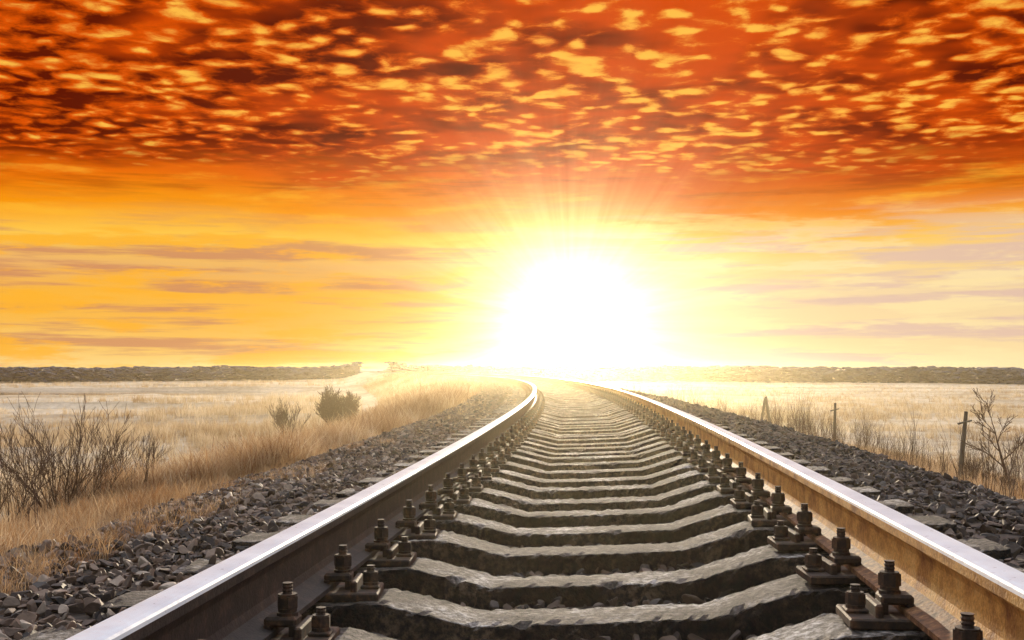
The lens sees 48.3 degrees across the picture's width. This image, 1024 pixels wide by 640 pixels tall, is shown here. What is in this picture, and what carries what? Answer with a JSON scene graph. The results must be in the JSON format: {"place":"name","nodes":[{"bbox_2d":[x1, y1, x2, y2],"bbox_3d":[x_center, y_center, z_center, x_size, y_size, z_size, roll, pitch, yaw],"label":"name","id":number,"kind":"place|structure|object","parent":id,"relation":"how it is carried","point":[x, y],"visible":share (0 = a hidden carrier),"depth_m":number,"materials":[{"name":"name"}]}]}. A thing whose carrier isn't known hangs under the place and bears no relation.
{"place":"outdoors","nodes":[
{"label":"outdoors","id":0,"kind":"place"},
{"bbox_2d":[0,391,302,394],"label":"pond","id":1,"kind":"structure","parent":0,"point":[111,392],"depth_m":163.83,"materials":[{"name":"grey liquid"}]},
{"bbox_2d":[0,372,1023,598],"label":"dry grass","id":2,"kind":"structure","parent":0,"point":[425,397],"depth_m":9.30,"materials":[{"name":"beige plant"}]},
{"bbox_2d":[0,369,1023,639],"bbox_3d":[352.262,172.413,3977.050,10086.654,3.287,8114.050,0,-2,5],"label":"ground","id":3,"kind":"structure","parent":0,"point":[66,401],"depth_m":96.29,"materials":[{"name":"beige plant"}]},
{"bbox_2d":[0,418,70,522],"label":"bare bush","id":4,"kind":"object","parent":3,"relation":"on","point":[10,483],"visible":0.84,"depth_m":8.62,"materials":[{"name":"brown plant"}]},
{"bbox_2d":[0,391,140,516],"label":"bare bush","id":5,"kind":"object","parent":3,"relation":"on","point":[78,460],"visible":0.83,"depth_m":9.21,"materials":[{"name":"brown plant"}]},
{"bbox_2d":[82,427,171,481],"bbox_3d":[-3.582,1.389,10.831,0.844,0.806,0.906,0,-2,5],"label":"bare bush","id":6,"kind":"object","parent":3,"relation":"on","point":[149,449],"visible":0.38,"depth_m":10.75,"materials":[{"name":"brown plant"}]},
{"bbox_2d":[265,397,310,435],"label":"bare bush","id":7,"kind":"object","parent":3,"relation":"on","point":[283,419],"visible":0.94,"depth_m":40.73,"materials":[{"name":"brown plant"}]},
{"bbox_2d":[314,384,361,425],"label":"bare bush","id":8,"kind":"object","parent":3,"relation":"on","point":[329,406],"visible":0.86,"depth_m":40.25,"materials":[{"name":"brown plant"}]},
{"bbox_2d":[0,381,1023,639],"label":"gravel ballast","id":9,"kind":"structure","parent":3,"relation":"on","point":[276,497],"depth_m":5.17,"materials":[{"name":"gravel"}]},
{"bbox_2d":[0,362,1023,384],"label":"distant treeline","id":10,"kind":"object","parent":3,"relation":"on","point":[935,374],"visible":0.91,"depth_m":281.78,"materials":[{"name":"plant"}]},
{"bbox_2d":[0,374,1023,528],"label":"dry weeds","id":11,"kind":"object","parent":3,"relation":"on","point":[865,444],"visible":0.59,"depth_m":15.03,"materials":[{"name":"beige plant"}]},
{"bbox_2d":[20,371,1023,639],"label":"railway track","id":12,"kind":"structure","parent":3,"relation":"on","point":[776,541],"depth_m":3.65,"materials":[{"name":"metal"}]},
{"bbox_2d":[760,396,770,421],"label":"wooden post","id":13,"kind":"object","parent":3,"relation":"on","point":[767,408],"visible":0.42,"depth_m":43.18,"materials":[{"name":"brown wood"}]},
{"bbox_2d":[830,403,838,436],"bbox_3d":[8.266,2.848,29.286,0.228,1.440,0.122,0,-2,5],"label":"wooden post","id":14,"kind":"object","parent":3,"relation":"on","point":[834,418],"visible":0.5,"depth_m":29.28,"materials":[{"name":"brown wood"}]},
{"bbox_2d":[957,411,971,479],"bbox_3d":[7.260,2.174,18.350,0.242,1.414,0.122,0,-2,5],"label":"wooden post","id":15,"kind":"object","parent":3,"relation":"on","point":[965,418],"visible":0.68,"depth_m":18.35,"materials":[{"name":"brown wood"}]},
{"bbox_2d":[956,453,995,482],"bbox_3d":[7.441,2.449,18.303,0.564,0.668,0.727,-2,-3,43],"label":"bare bush","id":16,"kind":"object","parent":3,"relation":"on","point":[976,468],"visible":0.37,"depth_m":18.33,"materials":[{"name":"brown plant"}]},
{"bbox_2d":[962,387,1023,480],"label":"bare tree","id":17,"kind":"object","parent":3,"relation":"on","point":[994,431],"visible":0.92,"depth_m":14.96,"materials":[{"name":"brown plant"}]},
{"bbox_2d":[992,474,1023,495],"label":"bare bush","id":18,"kind":"object","parent":3,"relation":"on","point":[1010,477],"visible":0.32,"depth_m":13.41,"materials":[{"name":"brown plant"}]},
{"bbox_2d":[0,0,1023,368],"label":"sky","id":19,"kind":"structure","parent":0,"point":[184,183],"materials":[{"name":"orange"}]}
]}

